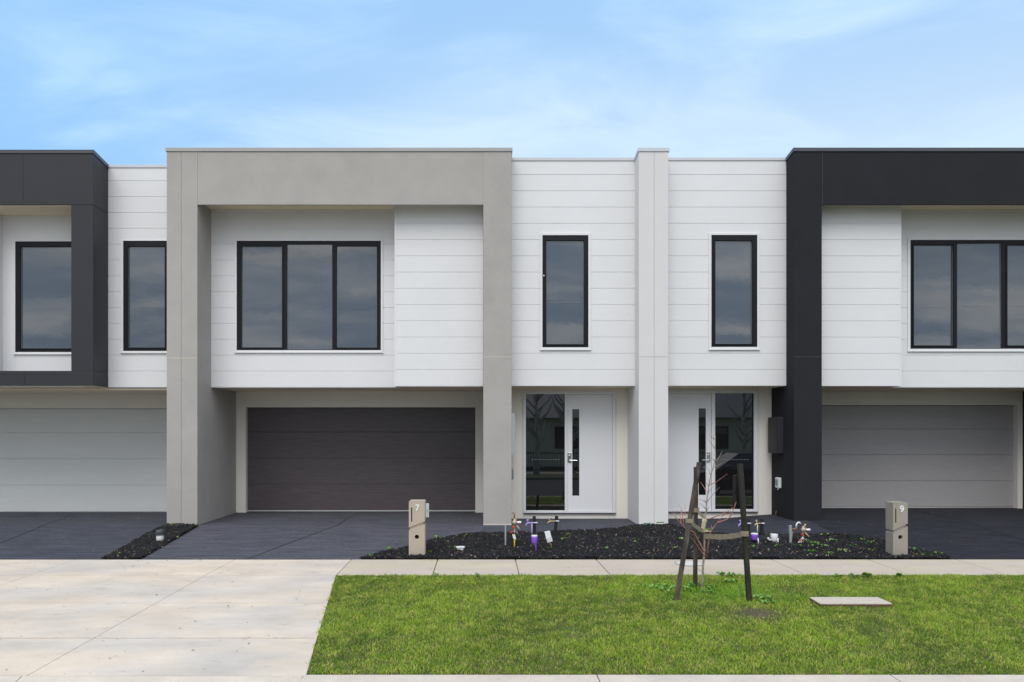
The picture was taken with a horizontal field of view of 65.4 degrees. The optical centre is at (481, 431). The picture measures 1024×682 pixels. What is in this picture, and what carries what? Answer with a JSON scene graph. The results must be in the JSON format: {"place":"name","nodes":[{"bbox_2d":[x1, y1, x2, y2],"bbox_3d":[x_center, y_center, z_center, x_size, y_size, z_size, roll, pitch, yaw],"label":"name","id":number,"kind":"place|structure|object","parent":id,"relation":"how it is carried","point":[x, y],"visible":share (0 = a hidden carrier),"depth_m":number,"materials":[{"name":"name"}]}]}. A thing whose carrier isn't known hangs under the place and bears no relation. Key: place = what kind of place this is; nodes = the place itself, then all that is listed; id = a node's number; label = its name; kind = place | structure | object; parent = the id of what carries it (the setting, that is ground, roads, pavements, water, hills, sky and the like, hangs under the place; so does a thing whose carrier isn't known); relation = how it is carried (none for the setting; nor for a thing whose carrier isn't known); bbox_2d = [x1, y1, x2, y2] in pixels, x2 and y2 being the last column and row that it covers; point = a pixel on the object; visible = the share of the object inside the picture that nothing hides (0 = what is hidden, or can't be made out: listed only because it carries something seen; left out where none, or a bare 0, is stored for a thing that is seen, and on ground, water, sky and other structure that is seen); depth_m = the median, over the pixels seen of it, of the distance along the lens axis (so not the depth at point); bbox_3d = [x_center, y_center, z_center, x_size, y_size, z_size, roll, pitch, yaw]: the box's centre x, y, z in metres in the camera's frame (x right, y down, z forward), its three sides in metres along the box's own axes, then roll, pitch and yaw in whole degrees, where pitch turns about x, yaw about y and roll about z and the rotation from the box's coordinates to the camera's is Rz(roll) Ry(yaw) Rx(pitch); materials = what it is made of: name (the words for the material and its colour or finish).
{"place":"outdoors","nodes":[
{"label":"outdoors","id":0,"kind":"place"},
{"bbox_2d":[0,512,166,558],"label":"driveway","id":1,"kind":"structure","parent":0,"point":[76,535],"depth_m":13.63,"materials":[{"name":"grey concrete"}]},
{"bbox_2d":[0,560,350,675],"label":"crossover","id":2,"kind":"object","parent":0,"point":[128,616],"visible":0.84,"depth_m":8.34,"materials":[{"name":"concrete"}]},
{"bbox_2d":[15,560,332,664],"bbox_3d":[-5.350,1.914,9.009,7.307,0.146,4.963,0,0,0],"label":"grit","id":3,"kind":"object","parent":2,"relation":"on","point":[180,608],"visible":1,"depth_m":8.61,"materials":[{"name":"grey gravel"}]},
{"bbox_2d":[140,512,482,558],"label":"driveway","id":4,"kind":"structure","parent":0,"point":[295,535],"depth_m":13.45,"materials":[{"name":"grey concrete"}]},
{"bbox_2d":[0,528,1023,560],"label":"ground","id":5,"kind":"structure","parent":0,"point":[508,559],"depth_m":11.78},
{"bbox_2d":[0,150,166,511],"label":"townhouse","id":6,"kind":"structure","parent":5,"relation":"on","point":[83,330],"depth_m":15.13,"materials":[{"name":"black"}]},
{"bbox_2d":[14,240,70,353],"bbox_3d":[-8.103,-2.555,15.153,1.581,2.179,0.090,0,0,0],"label":"window","id":7,"kind":"structure","parent":6,"relation":"in","point":[42,268],"depth_m":15.16,"materials":[{"name":"black glass"}]},
{"bbox_2d":[0,409,166,511],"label":"garage door","id":8,"kind":"structure","parent":6,"relation":"in","point":[52,460],"depth_m":16.71,"materials":[{"name":"silver metal"}]},
{"bbox_2d":[120,240,166,352],"bbox_3d":[-6.330,-2.546,15.053,0.971,2.134,0.090,0,0,0],"label":"window","id":9,"kind":"structure","parent":6,"relation":"in","point":[143,262],"depth_m":15.06,"materials":[{"name":"black glass"}]},
{"bbox_2d":[101,523,198,559],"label":"mulch","id":10,"kind":"object","parent":5,"relation":"on","point":[148,543],"visible":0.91,"depth_m":12.54,"materials":[{"name":"black plant"}]},
{"bbox_2d":[155,529,164,540],"bbox_3d":[-5.157,1.684,12.771,0.144,0.232,0.144,0,0,0],"label":"garden light","id":11,"kind":"object","parent":10,"relation":"on","point":[159,533],"visible":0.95,"depth_m":12.72,"materials":[{"name":"white plastic"}]},
{"bbox_2d":[165,148,668,527],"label":"townhouse","id":12,"kind":"structure","parent":5,"relation":"on","point":[373,329],"depth_m":14.68,"materials":[{"name":"grey paint"}]},
{"bbox_2d":[234,239,382,352],"bbox_3d":[-3.261,-2.562,15.053,2.809,2.149,0.090,0,0,0],"label":"window","id":13,"kind":"structure","parent":12,"relation":"in","point":[292,295],"depth_m":15.05,"materials":[{"name":"black glass"}]},
{"bbox_2d":[247,408,474,511],"bbox_3d":[-2.522,0.610,16.724,4.778,2.233,0.052,0,0,0],"label":"garage door","id":14,"kind":"structure","parent":12,"relation":"in","point":[300,459],"depth_m":16.71,"materials":[{"name":"brown metal"}]},
{"bbox_2d":[540,233,590,349],"bbox_3d":[1.543,-2.581,14.693,0.948,2.162,0.090,0,0,0],"label":"window","id":15,"kind":"structure","parent":12,"relation":"in","point":[565,258],"depth_m":14.69,"materials":[{"name":"black glass"}]},
{"bbox_2d":[567,394,611,510],"bbox_3d":[2.093,0.409,15.423,0.868,2.263,0.098,0,0,0],"label":"front door","id":16,"kind":"structure","parent":12,"relation":"in","point":[589,416],"depth_m":15.43,"materials":[{"name":"paint"}]},
{"bbox_3d":[0.582,0.046,15.110,0.087,0.780,0.420,0,0,0],"label":"meter box","id":17,"kind":"object","parent":12,"relation":"attached to","visible":0},
{"bbox_2d":[514,415,514,452],"bbox_3d":[0.620,0.046,15.110,0.011,0.720,0.380,0,0,0],"label":"cabinet door","id":18,"kind":"structure","parent":17,"relation":"in","point":[514,415],"depth_m":14.92,"materials":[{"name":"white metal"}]},
{"bbox_2d":[484,518,692,558],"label":"porch slab","id":19,"kind":"structure","parent":5,"relation":"on","point":[577,523],"depth_m":14.42,"materials":[{"name":"concrete"}]},
{"bbox_2d":[668,514,862,558],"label":"porch slab","id":20,"kind":"structure","parent":5,"relation":"on","point":[773,524],"depth_m":14.13,"materials":[{"name":"concrete"}]},
{"bbox_2d":[668,148,1023,520],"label":"townhouse","id":21,"kind":"structure","parent":5,"relation":"on","point":[854,317],"depth_m":14.70,"materials":[{"name":"grey paint"}]},
{"bbox_2d":[668,394,710,509],"bbox_3d":[4.014,0.395,15.423,0.867,2.259,0.098,0,0,0],"label":"front door","id":22,"kind":"structure","parent":21,"relation":"in","point":[689,415],"depth_m":15.43,"materials":[{"name":"paint"}]},
{"bbox_2d":[709,233,759,349],"bbox_3d":[4.651,-2.583,14.693,0.944,2.158,0.090,0,0,0],"label":"window","id":23,"kind":"structure","parent":21,"relation":"in","point":[734,258],"depth_m":14.69,"materials":[{"name":"black glass"}]},
{"bbox_2d":[768,417,783,452],"bbox_3d":[5.551,0.065,15.050,0.122,0.680,0.500,0,0,0],"label":"meter box","id":24,"kind":"object","parent":21,"relation":"attached to","point":[775,434],"visible":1,"depth_m":14.87,"materials":[{"name":"black metal"}]},
{"bbox_2d":[768,419,776,451],"bbox_3d":[5.496,0.065,15.050,0.011,0.620,0.460,0,0,0],"label":"cabinet door","id":25,"kind":"structure","parent":24,"relation":"in","point":[772,423],"depth_m":15.04,"materials":[{"name":"black metal"}]},
{"bbox_2d":[775,477,780,489],"bbox_3d":[5.583,0.979,15.000,0.059,0.235,0.200,0,0,0],"label":"connection box","id":26,"kind":"object","parent":21,"relation":"attached to","point":[777,482],"visible":1,"depth_m":14.96,"materials":[{"name":"white plastic"}]},
{"bbox_2d":[822,405,1013,507],"bbox_3d":[8.774,0.553,16.724,4.770,2.210,0.052,0,0,0],"label":"garage door","id":27,"kind":"structure","parent":21,"relation":"in","point":[920,456],"depth_m":16.71,"materials":[{"name":"silver metal"}]},
{"bbox_2d":[907,239,1023,351],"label":"window","id":28,"kind":"structure","parent":21,"relation":"in","point":[964,295],"depth_m":15.06,"materials":[{"name":"black glass"}]},
{"bbox_2d":[0,0,1023,164],"label":"sky","id":29,"kind":"structure","parent":0,"point":[127,82],"materials":[{"name":"blue"}]},
{"bbox_2d":[359,523,950,559],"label":"mulch","id":30,"kind":"object","parent":0,"point":[581,543],"visible":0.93,"depth_m":12.23,"materials":[{"name":"black plant"}]},
{"bbox_2d":[409,500,428,554],"bbox_3d":[-0.924,1.440,11.787,0.285,0.852,0.267,0,0,0],"label":"letterbox","id":31,"kind":"object","parent":30,"relation":"on","point":[418,512],"visible":0.95,"depth_m":11.66,"materials":[{"name":"beige concrete"}]},
{"bbox_2d":[425,503,428,516],"bbox_3d":[-0.807,1.164,11.797,0.051,0.207,0.012,0,0,0],"label":"side door","id":32,"kind":"structure","parent":31,"relation":"in","point":[426,504],"depth_m":11.79,"materials":[{"name":"white metal"}]},
{"bbox_2d":[510,512,520,546],"bbox_3d":[0.520,1.541,12.264,0.176,0.600,0.077,0,0,0],"label":"gas riser","id":33,"kind":"object","parent":30,"relation":"on","point":[515,522],"visible":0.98,"depth_m":12.25,"materials":[{"name":"yellow paint"}]},
{"bbox_2d":[525,516,536,534],"bbox_3d":[0.821,1.593,13.228,0.206,0.379,0.083,0,0,-7],"label":"garden tap","id":34,"kind":"object","parent":30,"relation":"on","point":[534,522],"visible":0.82,"depth_m":13.22,"materials":[{"name":"purple plastic"}]},
{"bbox_2d":[531,535,536,550],"bbox_3d":[0.791,1.698,11.972,0.095,0.288,0.094,0,0,0],"label":"water meter","id":35,"kind":"object","parent":30,"relation":"on","point":[534,539],"visible":0.98,"depth_m":11.94,"materials":[{"name":"purple plastic"}]},
{"bbox_2d":[545,531,552,548],"bbox_3d":[1.026,1.675,12.140,0.138,0.330,0.056,0,0,0],"label":"water meter","id":36,"kind":"object","parent":30,"relation":"on","point":[548,537],"visible":0.96,"depth_m":12.13,"materials":[{"name":"white plastic"}]},
{"bbox_2d":[547,516,558,535],"bbox_3d":[1.181,1.591,13.229,0.206,0.385,0.085,0,0,-7],"label":"garden tap","id":37,"kind":"object","parent":30,"relation":"on","point":[556,521],"visible":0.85,"depth_m":13.22,"materials":[{"name":"black plastic"}]},
{"bbox_2d":[368,528,942,554],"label":"weeds","id":38,"kind":"object","parent":30,"relation":"on","point":[811,550],"visible":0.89,"depth_m":12.29,"materials":[{"name":"green plant"}]},
{"bbox_2d":[738,519,750,534],"bbox_3d":[4.348,1.615,13.184,0.224,0.336,0.080,0,0,-15],"label":"garden tap","id":39,"kind":"object","parent":30,"relation":"on","point":[748,524],"visible":0.61,"depth_m":13.19,"materials":[{"name":"black plastic"}]},
{"bbox_2d":[751,533,758,542],"bbox_3d":[4.309,1.704,12.578,0.112,0.205,0.113,0,0,-30],"label":"water meter","id":40,"kind":"object","parent":30,"relation":"on","point":[754,536],"visible":0.98,"depth_m":12.54,"materials":[{"name":"purple plastic"}]},
{"bbox_2d":[754,518,764,534],"bbox_3d":[4.571,1.609,13.138,0.180,0.348,0.080,0,0,-13],"label":"garden tap","id":41,"kind":"object","parent":30,"relation":"on","point":[761,523],"visible":0.84,"depth_m":13.13,"materials":[{"name":"black plastic"}]},
{"bbox_2d":[767,534,778,541],"bbox_3d":[4.597,1.709,12.571,0.183,0.192,0.112,0,0,0],"label":"water meter","id":42,"kind":"object","parent":30,"relation":"on","point":[774,538],"visible":0.95,"depth_m":12.53,"materials":[{"name":"white plastic"}]},
{"bbox_2d":[789,525,791,542],"bbox_3d":[4.863,1.640,12.552,0.039,0.336,0.040,0,0,0],"label":"marker post","id":43,"kind":"object","parent":30,"relation":"on","point":[790,533],"visible":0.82,"depth_m":12.54,"materials":[{"name":"white plastic"}]},
{"bbox_2d":[792,522,809,542],"bbox_3d":[5.030,1.615,12.559,0.290,0.397,0.077,0,0,0],"label":"gas riser","id":44,"kind":"object","parent":30,"relation":"on","point":[803,529],"visible":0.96,"depth_m":12.55,"materials":[{"name":"yellow paint"}]},
{"bbox_2d":[886,501,907,554],"bbox_3d":[6.152,1.452,11.807,0.220,0.828,0.247,0,0,0],"label":"letterbox","id":45,"kind":"object","parent":30,"relation":"on","point":[896,528],"visible":0.98,"depth_m":11.70,"materials":[{"name":"beige concrete"}]},
{"bbox_2d":[305,571,1023,675],"bbox_3d":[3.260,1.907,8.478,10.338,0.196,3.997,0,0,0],"label":"grass","id":46,"kind":"structure","parent":0,"point":[962,580],"depth_m":8.02,"materials":[{"name":"green plant"}]},
{"bbox_2d":[433,571,903,603],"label":"weeds","id":47,"kind":"object","parent":46,"relation":"on","point":[733,579],"visible":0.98,"depth_m":9.63,"materials":[{"name":"green plant"}]},
{"bbox_2d":[674,462,701,600],"bbox_3d":[2.353,1.163,9.107,0.400,1.632,0.077,0,0,-22],"label":"tree stake","id":48,"kind":"object","parent":46,"relation":"on","point":[687,531],"visible":0.84,"depth_m":9.08,"materials":[{"name":"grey wood"}]},
{"bbox_2d":[685,518,702,532],"bbox_3d":[2.528,1.107,9.328,0.093,0.230,0.607,0,0,35],"label":"hessian tie","id":49,"kind":"object","parent":48,"relation":"attached to","point":[698,528],"visible":1,"depth_m":9.21,"materials":[{"name":"beige fabric"}]},
{"bbox_2d":[693,467,697,588],"bbox_3d":[2.609,1.190,9.716,0.054,1.522,0.068,0,0,5],"label":"tree stake","id":50,"kind":"object","parent":46,"relation":"on","point":[695,558],"visible":0.57,"depth_m":9.70,"materials":[{"name":"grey wood"}]},
{"bbox_2d":[694,508,704,518],"bbox_3d":[2.622,0.999,9.672,0.085,0.139,0.172,0,0,-17],"label":"hessian tie","id":51,"kind":"object","parent":50,"relation":"attached to","point":[699,512],"visible":0.89,"depth_m":9.65,"materials":[{"name":"beige fabric"}]},
{"bbox_2d":[672,436,735,586],"bbox_3d":[2.683,0.982,9.613,0.820,1.887,0.492,0,0,0],"label":"sapling","id":52,"kind":"object","parent":46,"relation":"on","point":[704,554],"visible":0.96,"depth_m":9.61,"materials":[{"name":"brown plant"}]},
{"bbox_2d":[701,518,710,532],"bbox_3d":[2.703,1.131,9.617,0.150,0.172,0.064,0,0,0],"label":"trunk wrap","id":53,"kind":"object","parent":52,"relation":"attached to","point":[703,525],"visible":0.91,"depth_m":9.59,"materials":[{"name":"beige fabric"}]},
{"bbox_2d":[737,464,751,601],"bbox_3d":[2.993,1.169,9.059,0.068,1.613,0.193,0,0,-37],"label":"tree stake","id":54,"kind":"object","parent":46,"relation":"on","point":[742,500],"visible":0.84,"depth_m":9.04,"materials":[{"name":"brown wood"}]},
{"bbox_2d":[704,530,748,538],"bbox_3d":[2.833,1.205,9.300,0.089,0.162,0.664,0,0,-34],"label":"hessian tie","id":55,"kind":"object","parent":54,"relation":"attached to","point":[727,536],"visible":1,"depth_m":9.27,"materials":[{"name":"beige fabric"}]},
{"bbox_2d":[810,597,891,606],"bbox_3d":[4.115,1.902,8.900,0.793,0.049,0.298,0,0,0],"label":"concrete pit lid","id":56,"kind":"object","parent":46,"relation":"on","point":[852,601],"visible":0.94,"depth_m":8.84,"materials":[{"name":"grey concrete"}]},
{"bbox_2d":[337,560,1023,575],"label":"footpath","id":57,"kind":"structure","parent":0,"point":[635,567],"depth_m":10.92,"materials":[{"name":"concrete"}]},
{"bbox_2d":[675,561,701,565],"bbox_3d":[2.924,1.850,11.211,0.404,0.009,0.404,0,0,0],"label":"pit cover","id":58,"kind":"object","parent":57,"relation":"in","point":[688,563],"visible":0.69,"depth_m":11.19,"materials":[{"name":"white plastic"}]},
{"bbox_2d":[810,508,1023,558],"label":"driveway","id":59,"kind":"structure","parent":0,"point":[975,533],"depth_m":13.65,"materials":[{"name":"grey concrete"}]},
{"bbox_3d":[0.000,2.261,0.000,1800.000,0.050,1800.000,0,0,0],"label":"terrain","id":60,"kind":"structure","parent":0,"visible":0},
{"bbox_2d":[0,675,1023,681],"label":"kerb","id":61,"kind":"structure","parent":60,"relation":"on","point":[662,678],"depth_m":6.43,"materials":[{"name":"concrete"}]}
]}

